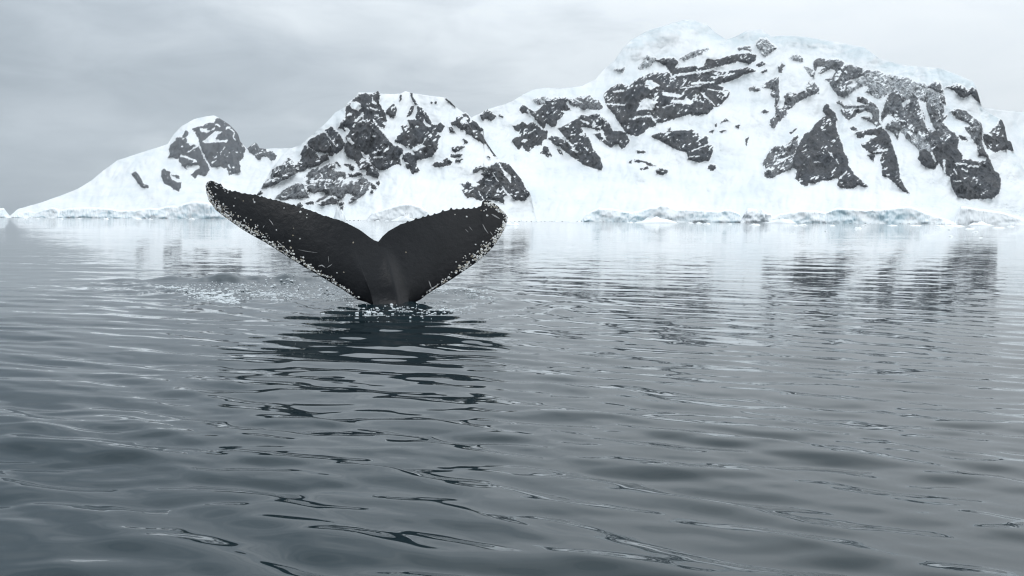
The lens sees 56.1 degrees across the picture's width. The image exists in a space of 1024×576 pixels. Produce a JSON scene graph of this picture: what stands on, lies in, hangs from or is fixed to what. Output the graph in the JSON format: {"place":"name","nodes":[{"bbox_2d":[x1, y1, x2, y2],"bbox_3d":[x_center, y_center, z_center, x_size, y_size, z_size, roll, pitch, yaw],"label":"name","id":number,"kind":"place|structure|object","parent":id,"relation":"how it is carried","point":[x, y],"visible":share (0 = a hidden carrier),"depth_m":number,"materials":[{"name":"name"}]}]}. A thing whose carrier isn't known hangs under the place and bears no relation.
{"place":"outdoors","nodes":[
{"label":"outdoors","id":0,"kind":"place"},
{"bbox_2d":[0,115,289,218],"bbox_3d":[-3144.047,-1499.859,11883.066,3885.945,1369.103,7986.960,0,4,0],"label":"mountain","id":1,"kind":"structure","parent":0,"point":[188,161],"depth_m":10585.98,"materials":[{"name":"white snow"}]},
{"bbox_2d":[225,91,536,221],"bbox_3d":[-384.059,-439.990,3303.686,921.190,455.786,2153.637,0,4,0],"label":"mountain","id":2,"kind":"structure","parent":0,"point":[360,156],"depth_m":2904.80,"materials":[{"name":"white snow"}]},
{"bbox_2d":[0,218,1023,575],"bbox_3d":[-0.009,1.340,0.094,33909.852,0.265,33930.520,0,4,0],"label":"sea","id":3,"kind":"structure","parent":0,"point":[604,398],"depth_m":7.42,"materials":[{"name":"black liquid"}]},
{"bbox_2d":[0,208,10,217],"bbox_3d":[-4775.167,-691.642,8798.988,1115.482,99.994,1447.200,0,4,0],"label":"ice cliff","id":4,"kind":"structure","parent":3,"relation":"in","point":[4,213],"depth_m":8110.39,"materials":[{"name":"white ice"}]},
{"bbox_2d":[12,201,226,218],"bbox_3d":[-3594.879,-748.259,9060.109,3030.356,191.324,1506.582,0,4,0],"label":"ice cliff","id":5,"kind":"structure","parent":3,"relation":"in","point":[198,210],"depth_m":8345.54,"materials":[{"name":"white ice"}]},
{"bbox_2d":[155,272,347,304],"bbox_3d":[-5.426,-0.176,21.228,4.526,0.258,10.359,-1,4,-14],"label":"foam","id":6,"kind":"object","parent":3,"relation":"on","point":[221,296],"visible":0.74,"depth_m":17.79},
{"bbox_2d":[333,205,345,220],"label":"iceberg","id":7,"kind":"object","parent":3,"relation":"in","point":[340,215],"visible":0.69,"depth_m":1074.54,"materials":[{"name":"white ice"}]},
{"bbox_2d":[205,181,507,304],"bbox_3d":[-2.835,0.398,8.942,5.664,3.479,17.782,0,4,0],"label":"humpback whale","id":8,"kind":"object","parent":3,"relation":"in","point":[415,260],"visible":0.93,"depth_m":16.54},
{"bbox_2d":[320,300,474,318],"bbox_3d":[-1.638,0.321,15.522,2.641,0.104,3.352,0,4,0],"label":"foam","id":9,"kind":"object","parent":3,"relation":"on","point":[441,309],"visible":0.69,"depth_m":15.02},
{"bbox_2d":[367,203,430,220],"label":"ice cliff","id":10,"kind":"structure","parent":3,"relation":"in","point":[413,211],"depth_m":2360.48,"materials":[{"name":"white ice"}]},
{"bbox_2d":[391,213,413,221],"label":"ice floe","id":11,"kind":"object","parent":3,"relation":"on","point":[405,217],"visible":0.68,"depth_m":1013.50,"materials":[{"name":"white ice"}]},
{"bbox_2d":[433,288,492,298],"bbox_3d":[-1.035,0.051,18.864,1.493,0.139,2.803,0,4,0],"label":"foam","id":12,"kind":"object","parent":3,"relation":"on","point":[467,293],"visible":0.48,"depth_m":18.25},
{"bbox_2d":[506,222,519,225],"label":"ice floe","id":13,"kind":"object","parent":3,"relation":"on","point":[512,224],"visible":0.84,"depth_m":291.74,"materials":[{"name":"white ice"}]},
{"bbox_2d":[634,215,676,222],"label":"ice floe","id":14,"kind":"object","parent":3,"relation":"on","point":[652,219],"visible":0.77,"depth_m":1100.69,"materials":[{"name":"white ice"}]},
{"bbox_2d":[579,204,741,222],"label":"ice cliff","id":15,"kind":"structure","parent":3,"relation":"in","point":[662,211],"depth_m":3127.16,"materials":[{"name":"white ice"}]},
{"bbox_2d":[740,208,772,222],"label":"ice cliff","id":16,"kind":"structure","parent":3,"relation":"in","point":[753,215],"depth_m":3045.94,"materials":[{"name":"white ice"}]},
{"bbox_2d":[766,217,794,222],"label":"ice floe","id":17,"kind":"object","parent":3,"relation":"on","point":[781,220],"visible":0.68,"depth_m":2321.07,"materials":[{"name":"white ice"}]},
{"bbox_2d":[772,206,955,223],"bbox_3d":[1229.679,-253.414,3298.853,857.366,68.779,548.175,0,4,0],"label":"ice cliff","id":18,"kind":"structure","parent":3,"relation":"in","point":[903,215],"depth_m":3039.39,"materials":[{"name":"white ice"}]},
{"bbox_2d":[945,225,964,226],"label":"ice floe","id":19,"kind":"object","parent":3,"relation":"on","point":[954,226],"visible":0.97,"depth_m":501.56,"materials":[{"name":"white ice"}]},
{"bbox_2d":[967,221,993,225],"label":"ice floe","id":20,"kind":"object","parent":3,"relation":"on","point":[981,223],"visible":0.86,"depth_m":827.79,"materials":[{"name":"white ice"}]},
{"bbox_2d":[954,206,1023,224],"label":"ice cliff","id":21,"kind":"structure","parent":3,"relation":"in","point":[968,215],"depth_m":3080.21,"materials":[{"name":"white ice"}]},
{"bbox_2d":[0,0,1023,214],"label":"sky","id":22,"kind":"structure","parent":0,"point":[86,86],"materials":[{"name":"grey"}]},
{"bbox_2d":[471,20,1023,223],"bbox_3d":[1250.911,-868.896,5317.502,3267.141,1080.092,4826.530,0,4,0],"label":"mountain","id":23,"kind":"structure","parent":0,"point":[687,114],"depth_m":4104.32,"materials":[{"name":"white snow"}]},
{"bbox_2d":[983,108,1023,168],"bbox_3d":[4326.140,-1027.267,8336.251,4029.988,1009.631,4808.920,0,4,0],"label":"mountain","id":24,"kind":"structure","parent":0,"point":[1013,122],"depth_m":7882.08,"materials":[{"name":"white snow"}]}
]}

